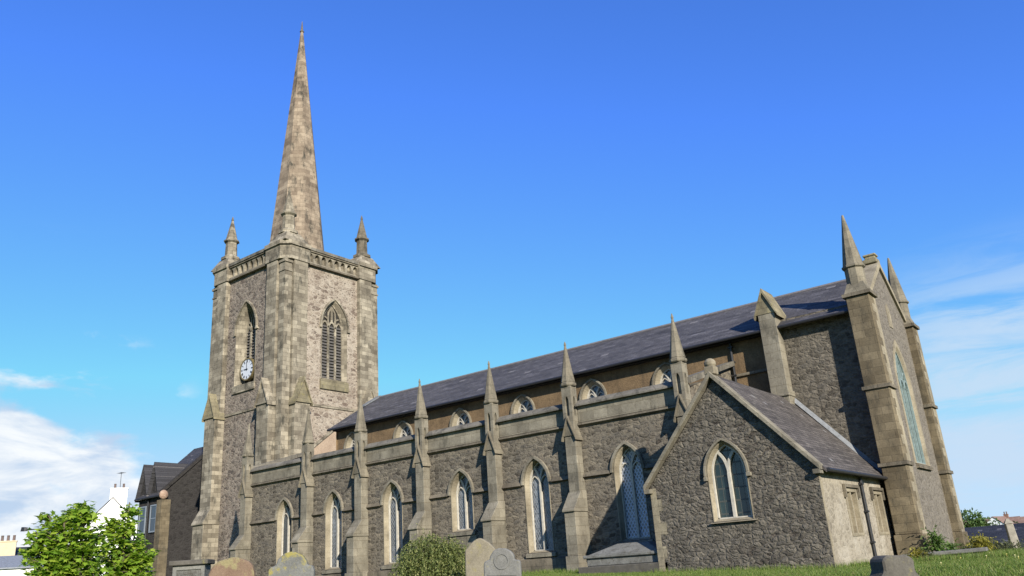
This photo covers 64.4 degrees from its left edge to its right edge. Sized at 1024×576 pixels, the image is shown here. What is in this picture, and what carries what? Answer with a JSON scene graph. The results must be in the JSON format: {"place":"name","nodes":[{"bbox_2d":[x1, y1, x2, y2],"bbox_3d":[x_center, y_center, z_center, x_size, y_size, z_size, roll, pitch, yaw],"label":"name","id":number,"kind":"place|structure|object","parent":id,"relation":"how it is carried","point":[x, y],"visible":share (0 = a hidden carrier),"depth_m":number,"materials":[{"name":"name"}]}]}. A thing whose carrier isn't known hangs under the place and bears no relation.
{"place":"outdoors","nodes":[
{"label":"outdoors","id":0,"kind":"place"},
{"bbox_2d":[0,0,1023,552],"label":"sky","id":1,"kind":"structure","parent":0,"point":[526,179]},
{"bbox_2d":[522,547,1023,575],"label":"grass","id":2,"kind":"structure","parent":0,"point":[969,563],"depth_m":26.59,"materials":[{"name":"green plant"}]},
{"bbox_2d":[750,565,1023,575],"bbox_3d":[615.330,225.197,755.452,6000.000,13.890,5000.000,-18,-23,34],"label":"ground","id":3,"kind":"structure","parent":0,"point":[967,575],"depth_m":19.55,"materials":[{"name":"green plant"}]},
{"bbox_2d":[0,535,27,555],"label":"cream house","id":4,"kind":"structure","parent":3,"relation":"on","point":[8,547],"depth_m":83.06,"materials":[{"name":"paint"}]},
{"bbox_2d":[0,555,35,575],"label":"slate roofed house","id":5,"kind":"structure","parent":3,"relation":"on","point":[9,565],"depth_m":73.07,"materials":[{"name":"white paint"}]},
{"bbox_2d":[20,527,39,568],"bbox_3d":[-29.644,17.052,49.717,1.398,4.762,0.193,-4,-19,1],"label":"street lamp","id":6,"kind":"object","parent":3,"relation":"on","point":[24,528],"visible":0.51,"depth_m":50.40,"materials":[{"name":"black metal"}]},
{"bbox_2d":[18,500,114,575],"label":"maple tree","id":7,"kind":"object","parent":3,"relation":"on","point":[59,555],"visible":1,"depth_m":16.62,"materials":[{"name":"green plant"}]},
{"bbox_2d":[79,484,136,575],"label":"white house","id":8,"kind":"structure","parent":3,"relation":"on","point":[110,508],"depth_m":98.60,"materials":[{"name":"paint"}]},
{"bbox_2d":[95,502,159,575],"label":"maple tree","id":9,"kind":"object","parent":3,"relation":"on","point":[126,557],"visible":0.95,"depth_m":18.05,"materials":[{"name":"green plant"}]},
{"bbox_2d":[134,447,202,575],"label":"terrace house","id":10,"kind":"structure","parent":3,"relation":"on","point":[167,498],"depth_m":79.64,"materials":[{"name":"stone"}]},
{"bbox_2d":[138,506,146,533],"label":"window","id":11,"kind":"structure","parent":10,"relation":"in","point":[141,525],"depth_m":80.00,"materials":[{"name":"white glass"}]},
{"bbox_2d":[148,504,156,532],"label":"window","id":12,"kind":"structure","parent":10,"relation":"in","point":[152,517],"depth_m":78.95,"materials":[{"name":"white glass"}]},
{"bbox_2d":[169,559,214,575],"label":"box tomb","id":13,"kind":"object","parent":3,"relation":"on","point":[199,567],"visible":1,"depth_m":17.43,"materials":[{"name":"stone"}]},
{"bbox_2d":[208,557,255,575],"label":"headstone","id":14,"kind":"object","parent":3,"relation":"on","point":[234,566],"visible":1,"depth_m":16.57,"materials":[{"name":"brown stone"}]},
{"bbox_2d":[268,552,314,575],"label":"headstone","id":15,"kind":"object","parent":3,"relation":"on","point":[292,564],"visible":1,"depth_m":16.41,"materials":[{"name":"grey stone"}]},
{"bbox_2d":[388,523,468,575],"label":"cotoneaster shrub","id":16,"kind":"object","parent":3,"relation":"on","point":[437,558],"visible":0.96,"depth_m":24.02,"materials":[{"name":"green plant"}]},
{"bbox_2d":[465,538,495,575],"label":"headstone","id":17,"kind":"object","parent":3,"relation":"on","point":[478,552],"visible":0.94,"depth_m":21.74,"materials":[{"name":"beige stone"}]},
{"bbox_2d":[484,548,521,575],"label":"headstone","id":18,"kind":"object","parent":3,"relation":"on","point":[502,562],"visible":1,"depth_m":19.81,"materials":[{"name":"grey stone"}]},
{"bbox_2d":[191,22,968,575],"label":"parish church","id":19,"kind":"structure","parent":3,"relation":"on","point":[801,426],"depth_m":43.05,"materials":[{"name":"stone"}]},
{"bbox_2d":[231,300,258,394],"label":"belfry window","id":20,"kind":"structure","parent":19,"relation":"in","point":[246,320],"depth_m":71.62,"materials":[{"name":"stone"}]},
{"bbox_2d":[274,497,293,563],"bbox_3d":[-14.685,16.171,52.893,1.860,4.957,0.590,-18,-23,34],"label":"window","id":21,"kind":"structure","parent":19,"relation":"in","point":[284,513],"depth_m":53.33,"materials":[{"name":"stone"}]},
{"bbox_2d":[322,489,343,573],"bbox_3d":[-10.873,14.960,50.150,1.860,4.957,0.590,-18,-23,34],"label":"window","id":22,"kind":"structure","parent":19,"relation":"in","point":[333,506],"depth_m":50.38,"materials":[{"name":"stone"}]},
{"bbox_2d":[319,298,350,392],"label":"belfry window","id":23,"kind":"structure","parent":19,"relation":"in","point":[333,314],"depth_m":72.06,"materials":[{"name":"stone"}]},
{"bbox_2d":[343,432,354,448],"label":"clerestory window","id":24,"kind":"structure","parent":19,"relation":"in","point":[349,441],"depth_m":59.28,"materials":[{"name":"stone"}]},
{"bbox_2d":[380,480,403,568],"bbox_3d":[-6.787,13.661,47.208,1.860,4.957,0.590,-18,-23,34],"label":"window","id":25,"kind":"structure","parent":19,"relation":"in","point":[392,498],"depth_m":47.47,"materials":[{"name":"stone"}]},
{"bbox_2d":[393,420,412,438],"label":"clerestory window","id":26,"kind":"structure","parent":19,"relation":"in","point":[403,428],"depth_m":56.34,"materials":[{"name":"stone"}]},
{"bbox_2d":[449,408,471,426],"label":"clerestory window","id":27,"kind":"structure","parent":19,"relation":"in","point":[460,416],"depth_m":53.35,"materials":[{"name":"stone"}]},
{"bbox_2d":[447,468,475,536],"bbox_3d":[-2.628,11.665,44.409,1.860,3.557,0.590,-18,-23,34],"label":"window","id":28,"kind":"structure","parent":19,"relation":"in","point":[460,487],"depth_m":44.60,"materials":[{"name":"stone"}]},
{"bbox_2d":[450,535,476,551],"bbox_3d":[-2.497,14.617,43.288,1.900,2.700,0.160,-18,-23,34],"label":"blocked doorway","id":29,"kind":"structure","parent":19,"relation":"in","point":[469,539],"depth_m":43.49,"materials":[{"name":"stone"}]},
{"bbox_2d":[510,394,535,414],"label":"clerestory window","id":30,"kind":"structure","parent":19,"relation":"in","point":[521,403],"depth_m":50.44,"materials":[{"name":"stone"}]},
{"bbox_2d":[521,456,556,557],"bbox_3d":[1.426,11.051,41.297,1.860,4.957,0.590,-18,-23,34],"label":"window","id":31,"kind":"structure","parent":19,"relation":"in","point":[535,476],"depth_m":41.47,"materials":[{"name":"stone"}]},
{"bbox_2d":[579,378,606,399],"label":"clerestory window","id":32,"kind":"structure","parent":19,"relation":"in","point":[590,389],"depth_m":47.55,"materials":[{"name":"stone"}]},
{"bbox_2d":[610,441,653,543],"bbox_3d":[5.663,9.608,38.274,1.860,4.757,0.590,-18,-23,34],"label":"window","id":33,"kind":"structure","parent":19,"relation":"in","point":[627,464],"depth_m":38.46,"materials":[{"name":"glass"}]},
{"bbox_2d":[652,362,671,384],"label":"clerestory window","id":34,"kind":"structure","parent":19,"relation":"in","point":[664,375],"depth_m":44.88,"materials":[{"name":"stone"}]},
{"bbox_2d":[703,438,757,523],"bbox_3d":[8.530,7.514,31.927,1.953,3.224,0.480,-18,-23,34],"label":"vestry window","id":35,"kind":"structure","parent":19,"relation":"in","point":[726,472],"depth_m":32.04,"materials":[{"name":"stone"}]},
{"bbox_2d":[842,484,864,535],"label":"blocked window","id":36,"kind":"structure","parent":19,"relation":"in","point":[851,495],"depth_m":32.26,"materials":[{"name":"stone"}]},
{"bbox_2d":[869,487,889,534],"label":"blocked window","id":37,"kind":"structure","parent":19,"relation":"in","point":[877,496],"depth_m":35.11,"materials":[{"name":"stone"}]},
{"bbox_2d":[893,340,932,470],"bbox_3d":[19.808,5.757,40.728,0.400,6.560,3.160,-18,-23,34],"label":"east window","id":38,"kind":"structure","parent":19,"relation":"in","point":[908,401],"depth_m":41.04,"materials":[{"name":"stone"}]},
{"bbox_2d":[578,541,666,573],"bbox_3d":[5.144,11.652,34.663,4.350,1.520,1.950,-18,-23,34],"label":"chest tomb","id":39,"kind":"object","parent":3,"relation":"on","point":[631,557],"visible":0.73,"depth_m":34.15,"materials":[{"name":"stone"}]},
{"bbox_2d":[869,555,918,575],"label":"headstone","id":40,"kind":"object","parent":3,"relation":"on","point":[892,565],"visible":1,"depth_m":11.57,"materials":[{"name":"grey stone"}]},
{"bbox_2d":[907,546,929,560],"bbox_3d":[15.181,10.160,30.426,1.044,0.984,0.938,-18,-23,34],"label":"garden shrub","id":41,"kind":"object","parent":3,"relation":"on","point":[915,553],"visible":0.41,"depth_m":30.43,"materials":[{"name":"yellow plant"}]},
{"bbox_2d":[919,549,938,558],"bbox_3d":[15.508,10.033,30.273,0.884,0.611,0.896,-18,-23,34],"label":"garden shrub","id":42,"kind":"object","parent":3,"relation":"on","point":[927,553],"visible":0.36,"depth_m":30.27,"materials":[{"name":"green plant"}]},
{"bbox_2d":[920,524,952,551],"bbox_3d":[17.628,10.632,33.870,1.243,1.566,1.272,-18,-23,34],"label":"leafy weed","id":43,"kind":"object","parent":3,"relation":"on","point":[936,543],"visible":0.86,"depth_m":33.76,"materials":[{"name":"green plant"}]},
{"bbox_2d":[903,547,987,556],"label":"ledger slab","id":44,"kind":"structure","parent":3,"relation":"on","point":[971,550],"depth_m":30.75,"materials":[{"name":"stone"}]},
{"bbox_2d":[942,538,963,550],"bbox_3d":[19.225,11.623,35.451,1.231,1.366,1.209,-18,-23,34],"label":"leafy weed","id":45,"kind":"object","parent":3,"relation":"on","point":[952,545],"visible":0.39,"depth_m":35.51,"materials":[{"name":"green plant"}]},
{"bbox_2d":[958,542,975,548],"bbox_3d":[20.387,11.773,36.075,1.483,0.993,1.572,-18,-23,34],"label":"garden shrub","id":46,"kind":"object","parent":3,"relation":"on","point":[968,546],"visible":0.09,"depth_m":36.13,"materials":[{"name":"green plant"}]},
{"bbox_2d":[964,532,997,551],"bbox_3d":[19.249,10.640,33.371,1.305,1.242,1.476,-10,-20,16],"label":"garden shrub","id":47,"kind":"object","parent":3,"relation":"on","point":[984,542],"visible":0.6,"depth_m":33.28,"materials":[{"name":"yellow plant"}]},
{"bbox_2d":[961,508,1002,527],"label":"broadleaf tree","id":48,"kind":"object","parent":3,"relation":"on","point":[980,520],"visible":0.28,"depth_m":76.69,"materials":[{"name":"green plant"}]},
{"bbox_2d":[964,523,1023,550],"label":"slate roofed house","id":49,"kind":"structure","parent":3,"relation":"on","point":[998,532],"depth_m":51.80,"materials":[{"name":"grey stone"}]},
{"bbox_2d":[981,538,1023,550],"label":"garden shrub","id":50,"kind":"object","parent":3,"relation":"on","point":[1007,545],"visible":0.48,"depth_m":36.12,"materials":[{"name":"green plant"}]},
{"bbox_2d":[1003,519,1021,549],"bbox_3d":[23.337,11.647,37.879,0.398,1.744,0.358,-12,-21,15],"label":"stone post","id":51,"kind":"object","parent":3,"relation":"on","point":[1010,530],"visible":0.63,"depth_m":37.86,"materials":[{"name":"beige stone"}]},
{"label":"hill","id":52,"kind":"structure","parent":0,"visible":0},
{"bbox_2d":[965,511,1019,521],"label":"hillside house","id":53,"kind":"structure","parent":52,"relation":"on","point":[1006,515],"depth_m":183.50,"materials":[{"name":"brown brick"}]},
{"bbox_2d":[987,516,1006,524],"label":"hillside house","id":54,"kind":"structure","parent":52,"relation":"on","point":[1001,518],"depth_m":176.77,"materials":[{"name":"pink tile"}]},
{"bbox_2d":[1007,516,1023,523],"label":"hillside house","id":55,"kind":"structure","parent":52,"relation":"on","point":[1019,519],"depth_m":179.22,"materials":[{"name":"pink tile"}]}
]}

